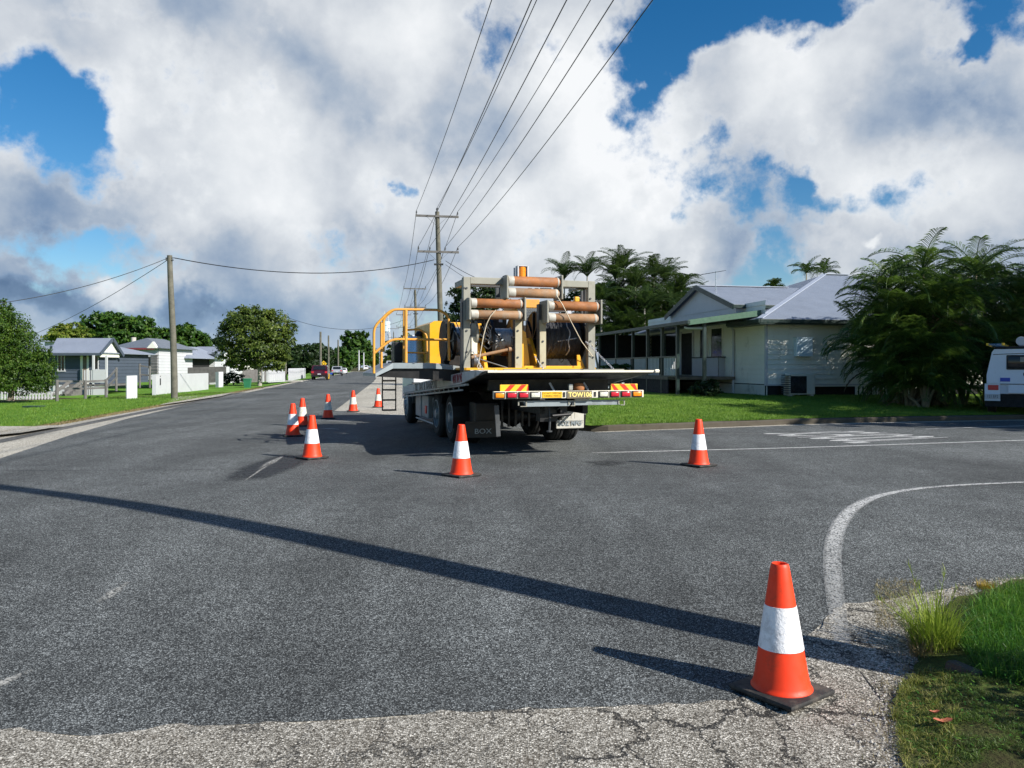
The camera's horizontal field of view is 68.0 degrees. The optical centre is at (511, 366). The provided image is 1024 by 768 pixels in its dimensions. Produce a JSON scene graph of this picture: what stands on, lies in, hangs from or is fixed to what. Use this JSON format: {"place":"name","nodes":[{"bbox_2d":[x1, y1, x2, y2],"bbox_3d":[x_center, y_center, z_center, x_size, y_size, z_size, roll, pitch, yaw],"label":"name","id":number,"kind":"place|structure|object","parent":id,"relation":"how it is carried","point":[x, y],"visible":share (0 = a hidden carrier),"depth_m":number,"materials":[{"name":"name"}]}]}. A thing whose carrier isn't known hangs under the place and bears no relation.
{"place":"outdoors","nodes":[
{"label":"outdoors","id":0,"kind":"place"},
{"bbox_2d":[0,425,63,434],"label":"driveway","id":1,"kind":"structure","parent":0,"point":[4,429],"depth_m":17.74,"materials":[{"name":"grey concrete"}]},
{"bbox_2d":[0,371,351,425],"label":"verge","id":2,"kind":"structure","parent":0,"point":[146,389],"depth_m":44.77,"materials":[{"name":"green plant"}]},
{"bbox_2d":[0,391,54,399],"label":"picket fence","id":3,"kind":"object","parent":2,"relation":"on","point":[32,397],"visible":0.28,"depth_m":43.98,"materials":[{"name":"white paint"}]},
{"bbox_2d":[0,298,59,400],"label":"broadleaf tree","id":4,"kind":"object","parent":2,"relation":"on","point":[29,363],"visible":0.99,"depth_m":39.65,"materials":[{"name":"green plant"}]},
{"bbox_2d":[39,322,95,341],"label":"broadleaf tree","id":5,"kind":"object","parent":2,"relation":"on","point":[62,330],"visible":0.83,"depth_m":79.29,"materials":[{"name":"green plant"}]},
{"bbox_2d":[16,338,155,395],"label":"bluegrey cottage","id":6,"kind":"structure","parent":2,"relation":"on","point":[81,359],"depth_m":51.99,"materials":[{"name":"white paint"}]},
{"bbox_2d":[80,356,88,383],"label":"door","id":7,"kind":"structure","parent":6,"relation":"in","point":[84,361],"depth_m":51.96,"materials":[{"name":"green"}]},
{"bbox_2d":[55,364,150,400],"bbox_3d":[-23.974,0.755,46.995,2.276,1.973,17.100,0,0,-13],"label":"post and rail fence","id":8,"kind":"object","parent":2,"relation":"on","point":[85,388],"visible":0.91,"depth_m":39.38,"materials":[{"name":"wood"}]},
{"bbox_2d":[74,310,165,344],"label":"broadleaf tree","id":9,"kind":"object","parent":2,"relation":"on","point":[120,328],"visible":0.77,"depth_m":93.49,"materials":[{"name":"green plant"}]},
{"bbox_2d":[126,375,136,398],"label":"pillar","id":10,"kind":"structure","parent":2,"relation":"on","point":[131,386],"depth_m":34.66,"materials":[{"name":"white paint"}]},
{"bbox_2d":[0,387,264,435],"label":"dry edge grass","id":11,"kind":"structure","parent":2,"relation":"on","point":[92,417],"depth_m":23.38,"materials":[{"name":"green plant"}]},
{"bbox_2d":[114,337,197,386],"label":"white cottage","id":12,"kind":"structure","parent":2,"relation":"on","point":[159,362],"depth_m":67.01,"materials":[{"name":"paint"}]},
{"bbox_2d":[166,255,177,397],"bbox_3d":[-15.675,-1.744,35.000,0.526,6.791,0.300,0,0,0],"label":"timber pole","id":13,"kind":"object","parent":2,"relation":"on","point":[173,352],"visible":0.97,"depth_m":34.89,"materials":[{"name":"wood"}]},
{"bbox_2d":[175,258,432,273],"bbox_3d":[-10.112,-5.637,40.375,0.040,1.688,15.338,0,0,45],"label":"service cable","id":14,"kind":"object","parent":13,"relation":"attached to","point":[296,272],"visible":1,"depth_m":38.91,"materials":[{"name":"black metal"}]},
{"bbox_2d":[152,373,207,394],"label":"white wall","id":15,"kind":"structure","parent":2,"relation":"on","point":[161,383],"depth_m":43.37,"materials":[{"name":"paint"}]},
{"bbox_2d":[162,322,213,346],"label":"broadleaf tree","id":16,"kind":"object","parent":2,"relation":"on","point":[188,334],"visible":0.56,"depth_m":98.91,"materials":[{"name":"green plant"}]},
{"bbox_2d":[184,347,214,384],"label":"grey roofed house","id":17,"kind":"structure","parent":2,"relation":"on","point":[200,357],"depth_m":75.63,"materials":[{"name":"grey metal"}]},
{"bbox_2d":[188,366,225,381],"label":"grey fence","id":18,"kind":"object","parent":2,"relation":"on","point":[210,371],"visible":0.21,"depth_m":65.97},
{"bbox_2d":[198,347,241,383],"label":"pale house","id":19,"kind":"structure","parent":2,"relation":"on","point":[215,363],"depth_m":79.57,"materials":[{"name":"white paint"}]},
{"bbox_2d":[223,370,244,384],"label":"shrub","id":20,"kind":"object","parent":2,"relation":"on","point":[232,375],"visible":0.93,"depth_m":59.80,"materials":[{"name":"green plant"}]},
{"bbox_2d":[212,304,297,385],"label":"street tree","id":21,"kind":"object","parent":2,"relation":"on","point":[266,336],"visible":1,"depth_m":57.28,"materials":[{"name":"green plant"}]},
{"bbox_2d":[242,369,270,382],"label":"grey fence","id":22,"kind":"object","parent":2,"relation":"on","point":[252,373],"visible":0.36,"depth_m":67.30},
{"bbox_2d":[268,370,284,382],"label":"white picket fence","id":23,"kind":"object","parent":2,"relation":"on","point":[275,376],"visible":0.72,"depth_m":67.58,"materials":[{"name":"paint"}]},
{"bbox_2d":[288,368,305,379],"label":"picket fence","id":24,"kind":"object","parent":2,"relation":"on","point":[296,373],"visible":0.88,"depth_m":82.29,"materials":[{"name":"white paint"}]},
{"bbox_2d":[272,344,323,373],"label":"broadleaf tree","id":25,"kind":"object","parent":2,"relation":"on","point":[306,360],"visible":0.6,"depth_m":126.71,"materials":[{"name":"green plant"}]},
{"bbox_2d":[301,342,343,370],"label":"broadleaf tree","id":26,"kind":"object","parent":2,"relation":"on","point":[333,360],"visible":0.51,"depth_m":173.73,"materials":[{"name":"green plant"}]},
{"bbox_2d":[332,346,357,370],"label":"broadleaf tree","id":27,"kind":"object","parent":2,"relation":"on","point":[349,361],"visible":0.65,"depth_m":248.13,"materials":[{"name":"green plant"}]},
{"bbox_2d":[161,392,233,404],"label":"driveway","id":28,"kind":"structure","parent":0,"point":[191,399],"depth_m":34.60,"materials":[{"name":"grey concrete"}]},
{"bbox_2d":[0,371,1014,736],"bbox_3d":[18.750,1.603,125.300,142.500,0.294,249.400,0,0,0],"label":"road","id":29,"kind":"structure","parent":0,"point":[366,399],"depth_m":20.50,"materials":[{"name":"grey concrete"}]},
{"bbox_2d":[0,392,246,442],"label":"gutter groove","id":30,"kind":"object","parent":29,"relation":"on","point":[62,428],"visible":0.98,"depth_m":21.59},
{"bbox_2d":[347,390,359,411],"bbox_3d":[-5.322,1.140,25.428,0.400,0.700,0.400,0,0,-17],"label":"traffic cone","id":31,"kind":"object","parent":29,"relation":"on","point":[352,405],"visible":1,"depth_m":25.34,"materials":[{"name":"orange plastic"}]},
{"bbox_2d":[578,415,1023,431],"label":"kerb","id":32,"kind":"structure","parent":29,"relation":"on","point":[629,427],"depth_m":19.81,"materials":[{"name":"concrete"}]},
{"bbox_2d":[0,372,1023,735],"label":"carriageway","id":33,"kind":"structure","parent":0,"point":[376,566],"depth_m":6.29,"materials":[{"name":"grey asphalt"}]},
{"bbox_2d":[231,455,302,477],"bbox_3d":[-3.616,1.487,11.480,1.049,0.012,3.280,0,0,0],"label":"oil stain","id":34,"kind":"object","parent":33,"relation":"on","point":[284,462],"visible":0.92,"depth_m":11.28,"materials":[{"name":"black"}]},
{"bbox_2d":[282,403,302,436],"bbox_3d":[-4.742,1.140,16.431,0.400,0.700,0.400,0,0,-23],"label":"traffic cone","id":35,"kind":"object","parent":33,"relation":"on","point":[292,429],"visible":1,"depth_m":16.34,"materials":[{"name":"orange plastic"}]},
{"bbox_2d":[297,398,307,425],"bbox_3d":[-5.311,1.140,19.243,0.400,0.700,0.400,0,0,-11],"label":"traffic cone","id":36,"kind":"object","parent":33,"relation":"on","point":[302,417],"visible":0.9,"depth_m":19.16,"materials":[{"name":"orange plastic"}]},
{"bbox_2d":[295,415,328,459],"bbox_3d":[-3.270,1.140,12.419,0.400,0.700,0.400,0,0,44],"label":"traffic cone","id":37,"kind":"object","parent":33,"relation":"on","point":[312,450],"visible":1,"depth_m":12.33,"materials":[{"name":"orange plastic"}]},
{"bbox_2d":[311,365,329,379],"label":"parked car","id":38,"kind":"object","parent":33,"relation":"on","point":[320,370],"visible":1,"depth_m":87.36,"materials":[{"name":"red paint"}]},
{"bbox_2d":[321,394,334,418],"bbox_3d":[-5.335,1.140,22.021,0.400,0.700,0.400,0,0,-17],"label":"traffic cone","id":39,"kind":"object","parent":33,"relation":"on","point":[327,413],"visible":1,"depth_m":21.93,"materials":[{"name":"orange plastic"}]},
{"bbox_2d":[441,424,481,477],"bbox_3d":[-0.694,1.137,10.402,0.400,0.700,0.400,0,0,-43],"label":"traffic cone","id":40,"kind":"object","parent":33,"relation":"on","point":[461,467],"visible":1,"depth_m":10.31,"materials":[{"name":"orange plastic"}]},
{"bbox_2d":[402,335,659,442],"bbox_3d":[-0.516,0.325,17.138,2.975,2.350,10.490,0,0,-17],"label":"tow truck","id":41,"kind":"object","parent":33,"relation":"on","point":[550,404],"visible":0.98,"depth_m":13.72,"materials":[{"name":"black metal"}]},
{"bbox_2d":[363,265,613,410],"bbox_3d":[-0.568,-0.501,15.507,4.918,2.783,5.212,0,0,2],"label":"cable winch unit","id":42,"kind":"object","parent":41,"relation":"on","point":[543,338],"visible":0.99,"depth_m":13.96,"materials":[{"name":"paint"}]},
{"bbox_2d":[680,419,717,467],"bbox_3d":[2.823,1.140,11.484,0.400,0.700,0.400,0,0,-34],"label":"traffic cone","id":43,"kind":"object","parent":33,"relation":"on","point":[698,457],"visible":1,"depth_m":11.39,"materials":[{"name":"orange plastic"}]},
{"bbox_2d":[606,440,1019,452],"bbox_3d":[7.180,1.491,14.614,11.969,0.001,0.258,0,0,-15],"label":"line","id":44,"kind":"object","parent":33,"relation":"on","point":[823,446],"visible":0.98,"depth_m":14.23,"materials":[{"name":"paint"}]},
{"bbox_2d":[765,431,942,442],"bbox_3d":[7.419,1.491,16.545,2.921,0.001,2.428,0,0,-27],"label":"painted word","id":45,"kind":"object","parent":33,"relation":"on","point":[855,441],"visible":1,"depth_m":16.28,"materials":[{"name":"paint"}]},
{"bbox_2d":[826,481,1022,589],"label":"corner line","id":46,"kind":"object","parent":33,"relation":"on","point":[843,525],"visible":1,"depth_m":7.13,"materials":[{"name":"paint"}]},
{"bbox_2d":[0,577,1023,767],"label":"asphalt apron","id":47,"kind":"object","parent":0,"point":[748,731],"visible":0.74,"depth_m":3.58,"materials":[{"name":"grey asphalt"}]},
{"bbox_2d":[729,561,834,711],"bbox_3d":[1.433,1.389,4.052,0.388,0.679,0.388,1,-2,-36],"label":"traffic cone","id":48,"kind":"object","parent":47,"relation":"on","point":[779,677],"visible":1,"depth_m":3.97,"materials":[{"name":"orange plastic"}]},
{"bbox_2d":[844,577,1019,765],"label":"loose gravel","id":49,"kind":"structure","parent":47,"relation":"on","point":[870,741],"depth_m":3.95,"materials":[{"name":"grey gravel"},{"name":"gravel"}]},
{"bbox_2d":[0,0,1023,367],"label":"sky","id":50,"kind":"structure","parent":0,"point":[751,140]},
{"bbox_2d":[74,367,1023,423],"bbox_3d":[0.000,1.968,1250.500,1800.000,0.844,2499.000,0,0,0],"label":"ground","id":51,"kind":"structure","parent":0,"point":[356,369],"depth_m":25.39,"materials":[{"name":"green plant"}]},
{"bbox_2d":[340,330,375,370],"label":"broadleaf tree","id":52,"kind":"object","parent":51,"relation":"on","point":[355,342],"visible":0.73,"depth_m":317.77,"materials":[{"name":"green plant"}]},
{"bbox_2d":[415,208,458,320],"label":"power pole","id":53,"kind":"object","parent":51,"relation":"on","point":[438,252],"visible":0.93,"depth_m":45.87,"materials":[{"name":"wood"}]},
{"bbox_2d":[417,0,491,207],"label":"power line","id":54,"kind":"object","parent":53,"relation":"attached to","point":[460,92],"visible":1,"depth_m":25.13,"materials":[{"name":"black metal"}]},
{"bbox_2d":[419,0,531,244],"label":"power line","id":55,"kind":"object","parent":53,"relation":"attached to","point":[486,103],"visible":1,"depth_m":19.93,"materials":[{"name":"black metal"}]},
{"bbox_2d":[438,0,536,205],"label":"power line","id":56,"kind":"object","parent":53,"relation":"attached to","point":[496,87],"visible":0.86,"depth_m":25.29,"materials":[{"name":"black metal"}]},
{"bbox_2d":[430,0,566,245],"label":"power line","id":57,"kind":"object","parent":53,"relation":"attached to","point":[511,105],"visible":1,"depth_m":20.05,"materials":[{"name":"black metal"}]},
{"bbox_2d":[458,0,590,210],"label":"power line","id":58,"kind":"object","parent":53,"relation":"attached to","point":[534,94],"visible":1,"depth_m":25.32,"materials":[{"name":"black metal"}]},
{"bbox_2d":[445,0,613,246],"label":"power line","id":59,"kind":"object","parent":53,"relation":"attached to","point":[546,104],"visible":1,"depth_m":19.99,"materials":[{"name":"black metal"}]},
{"bbox_2d":[458,0,652,246],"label":"power line","id":60,"kind":"object","parent":53,"relation":"attached to","point":[572,107],"visible":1,"depth_m":20.24,"materials":[{"name":"black metal"}]},
{"bbox_2d":[585,388,1023,424],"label":"lawn","id":61,"kind":"structure","parent":0,"point":[671,391],"depth_m":23.72,"materials":[{"name":"green plant"}]},
{"bbox_2d":[443,286,508,324],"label":"broadleaf tree","id":62,"kind":"object","parent":61,"relation":"on","point":[485,293],"visible":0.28,"depth_m":61.48,"materials":[{"name":"green plant"}]},
{"bbox_2d":[542,251,581,295],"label":"grove palm","id":63,"kind":"object","parent":61,"relation":"on","point":[559,267],"visible":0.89,"depth_m":55.56,"materials":[{"name":"green plant"}]},
{"bbox_2d":[561,251,609,280],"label":"grove palm","id":64,"kind":"object","parent":61,"relation":"on","point":[586,266],"visible":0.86,"depth_m":54.64,"materials":[{"name":"green plant"}]},
{"bbox_2d":[558,290,630,352],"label":"broadleaf tree","id":65,"kind":"object","parent":61,"relation":"on","point":[571,295],"visible":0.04,"depth_m":51.88,"materials":[{"name":"green plant"}]},
{"bbox_2d":[571,275,648,368],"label":"grove palm","id":66,"kind":"object","parent":61,"relation":"on","point":[601,293],"visible":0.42,"depth_m":46.64,"materials":[{"name":"green plant"}]},
{"bbox_2d":[582,254,640,334],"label":"grove palm","id":67,"kind":"object","parent":61,"relation":"on","point":[617,265],"visible":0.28,"depth_m":49.54,"materials":[{"name":"green plant"}]},
{"bbox_2d":[600,363,640,383],"bbox_3d":[5.139,0.506,36.034,1.930,1.442,1.450,0,0,0],"label":"shrub","id":68,"kind":"object","parent":61,"relation":"on","point":[624,366],"visible":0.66,"depth_m":35.72,"materials":[{"name":"green plant"}]},
{"bbox_2d":[595,244,658,334],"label":"grove palm","id":69,"kind":"object","parent":61,"relation":"on","point":[624,258],"visible":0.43,"depth_m":49.63,"materials":[{"name":"green plant"}]},
{"bbox_2d":[602,262,667,334],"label":"grove palm","id":70,"kind":"object","parent":61,"relation":"on","point":[634,276],"visible":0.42,"depth_m":48.66,"materials":[{"name":"green plant"}]},
{"bbox_2d":[602,282,677,331],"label":"grove palm","id":71,"kind":"object","parent":61,"relation":"on","point":[643,297],"visible":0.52,"depth_m":46.64,"materials":[{"name":"green plant"}]},
{"bbox_2d":[624,253,687,311],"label":"grove palm","id":72,"kind":"object","parent":61,"relation":"on","point":[654,261],"visible":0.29,"depth_m":49.58,"materials":[{"name":"green plant"}]},
{"bbox_2d":[627,281,689,334],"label":"grove palm","id":73,"kind":"object","parent":61,"relation":"on","point":[670,291],"visible":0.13,"depth_m":47.65,"materials":[{"name":"green plant"}]},
{"bbox_2d":[641,257,695,314],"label":"grove palm","id":74,"kind":"object","parent":61,"relation":"on","point":[668,266],"visible":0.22,"depth_m":50.43,"materials":[{"name":"green plant"}]},
{"bbox_2d":[651,272,707,317],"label":"grove palm","id":75,"kind":"object","parent":61,"relation":"on","point":[681,280],"visible":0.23,"depth_m":49.57,"materials":[{"name":"green plant"}]},
{"bbox_2d":[687,379,724,396],"bbox_3d":[7.163,0.817,28.249,1.256,0.821,1.019,0,0,-14],"label":"shrub","id":76,"kind":"object","parent":61,"relation":"on","point":[708,389],"visible":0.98,"depth_m":28.15,"materials":[{"name":"green plant"}]},
{"bbox_2d":[595,273,982,394],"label":"cream house","id":77,"kind":"structure","parent":61,"relation":"on","point":[735,339],"depth_m":31.31,"materials":[{"name":"white paint"}]},
{"bbox_2d":[651,334,664,374],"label":"window","id":78,"kind":"structure","parent":77,"relation":"in","point":[655,339],"depth_m":40.04,"materials":[{"name":"black glass"}]},
{"bbox_2d":[665,332,675,367],"bbox_3d":[7.987,-0.825,38.050,0.080,1.770,1.580,0,0,-10],"label":"window","id":79,"kind":"structure","parent":77,"relation":"in","point":[670,338],"depth_m":38.17,"materials":[{"name":"black glass"}]},
{"bbox_2d":[680,330,693,374],"bbox_3d":[8.331,-0.650,36.153,0.060,2.100,1.490,0,0,-10],"label":"door","id":80,"kind":"structure","parent":77,"relation":"in","point":[687,339],"depth_m":36.19,"materials":[{"name":"brown paint"}]},
{"bbox_2d":[710,326,722,356],"bbox_3d":[8.899,-1.045,33.046,0.080,1.370,1.220,0,0,-10],"label":"window","id":81,"kind":"structure","parent":77,"relation":"in","point":[716,333],"depth_m":33.08,"materials":[{"name":"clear glass"}]},
{"bbox_2d":[793,337,813,356],"bbox_3d":[11.170,-0.765,29.133,0.715,0.730,0.250,0,0,-10],"label":"window","id":82,"kind":"structure","parent":77,"relation":"attached to","point":[803,346],"depth_m":29.02,"materials":[{"name":"blue glass"}]},
{"bbox_2d":[785,373,814,395],"bbox_3d":[10.888,0.670,28.718,1.062,0.860,0.364,0,0,-10],"label":"air conditioner","id":83,"kind":"object","parent":61,"relation":"on","point":[802,383],"visible":1,"depth_m":28.56,"materials":[{"name":"metal"}]},
{"bbox_2d":[787,255,826,279],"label":"grove palm","id":84,"kind":"object","parent":61,"relation":"on","point":[806,268],"visible":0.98,"depth_m":59.76,"materials":[{"name":"green plant"}]},
{"bbox_2d":[803,258,839,276],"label":"grove palm","id":85,"kind":"object","parent":61,"relation":"on","point":[824,266],"visible":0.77,"depth_m":60.72,"materials":[{"name":"green plant"}]},
{"bbox_2d":[824,258,948,392],"bbox_3d":[13.418,-1.133,27.090,3.664,5.248,4.080,0,0,0],"label":"cane palm","id":86,"kind":"object","parent":61,"relation":"on","point":[868,294],"visible":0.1,"depth_m":27.16,"materials":[{"name":"green plant"}]},
{"bbox_2d":[819,298,960,405],"bbox_3d":[12.888,-0.257,26.004,4.567,4.125,3.491,0,0,43],"label":"cane palm","id":87,"kind":"object","parent":61,"relation":"on","point":[858,331],"visible":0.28,"depth_m":26.09,"materials":[{"name":"green plant"}]},
{"bbox_2d":[835,272,985,403],"bbox_3d":[13.148,-0.871,25.563,4.614,4.763,3.996,0,0,0],"label":"cane palm","id":88,"kind":"object","parent":61,"relation":"on","point":[893,296],"visible":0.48,"depth_m":25.02,"materials":[{"name":"green plant"}]},
{"bbox_2d":[843,254,987,404],"bbox_3d":[13.171,-1.076,24.786,3.636,5.517,4.551,0,0,-32],"label":"cane palm","id":89,"kind":"object","parent":61,"relation":"on","point":[894,279],"visible":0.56,"depth_m":24.58,"materials":[{"name":"green plant"}]},
{"bbox_2d":[855,313,985,408],"bbox_3d":[13.137,0.084,24.502,4.351,3.549,3.836,0,0,0],"label":"cane palm","id":90,"kind":"object","parent":61,"relation":"on","point":[897,366],"visible":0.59,"depth_m":24.02,"materials":[{"name":"green plant"}]},
{"bbox_2d":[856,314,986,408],"bbox_3d":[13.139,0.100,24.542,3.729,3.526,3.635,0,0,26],"label":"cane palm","id":91,"kind":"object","parent":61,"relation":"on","point":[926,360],"visible":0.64,"depth_m":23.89,"materials":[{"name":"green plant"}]},
{"bbox_2d":[867,227,1005,405],"bbox_3d":[13.959,-1.572,25.056,4.099,5.811,4.040,0,0,0],"label":"cane palm","id":92,"kind":"object","parent":61,"relation":"on","point":[923,261],"visible":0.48,"depth_m":24.56,"materials":[{"name":"green plant"}]},
{"bbox_2d":[906,263,1012,399],"bbox_3d":[15.691,-1.075,27.299,3.741,5.547,4.375,0,0,-42],"label":"cane palm","id":93,"kind":"object","parent":61,"relation":"on","point":[985,314],"visible":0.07,"depth_m":26.53,"materials":[{"name":"green plant"}]},
{"bbox_2d":[898,235,1023,404],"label":"cane palm","id":94,"kind":"object","parent":61,"relation":"on","point":[977,260],"visible":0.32,"depth_m":24.95,"materials":[{"name":"green plant"}]},
{"bbox_2d":[940,239,1023,401],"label":"cane palm","id":95,"kind":"object","parent":61,"relation":"on","point":[1015,312],"visible":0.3,"depth_m":25.76,"materials":[{"name":"green plant"}]},
{"bbox_2d":[975,270,1023,385],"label":"cane palm","id":96,"kind":"object","parent":61,"relation":"on","point":[1021,275],"visible":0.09,"depth_m":26.95,"materials":[{"name":"green plant"}]},
{"bbox_2d":[982,262,1023,373],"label":"cane palm","id":97,"kind":"object","parent":61,"relation":"on","point":[1020,287],"visible":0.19,"depth_m":26.08,"materials":[{"name":"green plant"}]},
{"bbox_2d":[985,346,1023,411],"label":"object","id":98,"kind":"object","parent":61,"relation":"on","point":[1004,386],"visible":0.98,"depth_m":21.76,"materials":[{"name":"white paint"}]},
{"bbox_2d":[884,579,1023,767],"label":"corner verge","id":99,"kind":"structure","parent":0,"point":[1008,759],"depth_m":3.68,"materials":[{"name":"green plant"}]},
{"bbox_2d":[880,621,953,660],"bbox_3d":[2.396,1.614,4.526,0.502,0.196,0.590,0,0,38],"label":"weed clump","id":100,"kind":"object","parent":99,"relation":"on","point":[916,652],"visible":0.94,"depth_m":4.47,"materials":[{"name":"green plant"}]},
{"bbox_2d":[881,662,969,767],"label":"straw grass","id":101,"kind":"structure","parent":99,"relation":"on","point":[919,706],"depth_m":3.69,"materials":[{"name":"green plant"}]},
{"bbox_2d":[855,561,999,653],"bbox_3d":[2.489,1.425,4.543,0.842,0.548,0.771,0,0,0],"label":"weed clump","id":102,"kind":"object","parent":99,"relation":"on","point":[940,632],"visible":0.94,"depth_m":4.55,"materials":[{"name":"green plant"}]},
{"bbox_2d":[843,575,1021,767],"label":"dry grass","id":103,"kind":"structure","parent":99,"relation":"on","point":[907,668],"depth_m":5.04,"materials":[{"name":"beige plant"}]},
{"bbox_2d":[898,661,1023,766],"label":"clover","id":104,"kind":"object","parent":99,"relation":"on","point":[971,691],"visible":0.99,"depth_m":3.66,"materials":[{"name":"green plant"}]},
{"bbox_2d":[945,660,982,675],"bbox_3d":[2.469,1.677,4.143,0.090,0.105,0.200,6,-2,-20],"label":"kerb stone","id":105,"kind":"object","parent":99,"relation":"on","point":[952,665],"visible":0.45,"depth_m":4.14,"materials":[{"name":"concrete"}]},
{"bbox_2d":[944,571,1023,683],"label":"lush grass","id":106,"kind":"structure","parent":99,"relation":"on","point":[1011,652],"depth_m":4.52,"materials":[{"name":"green plant"}]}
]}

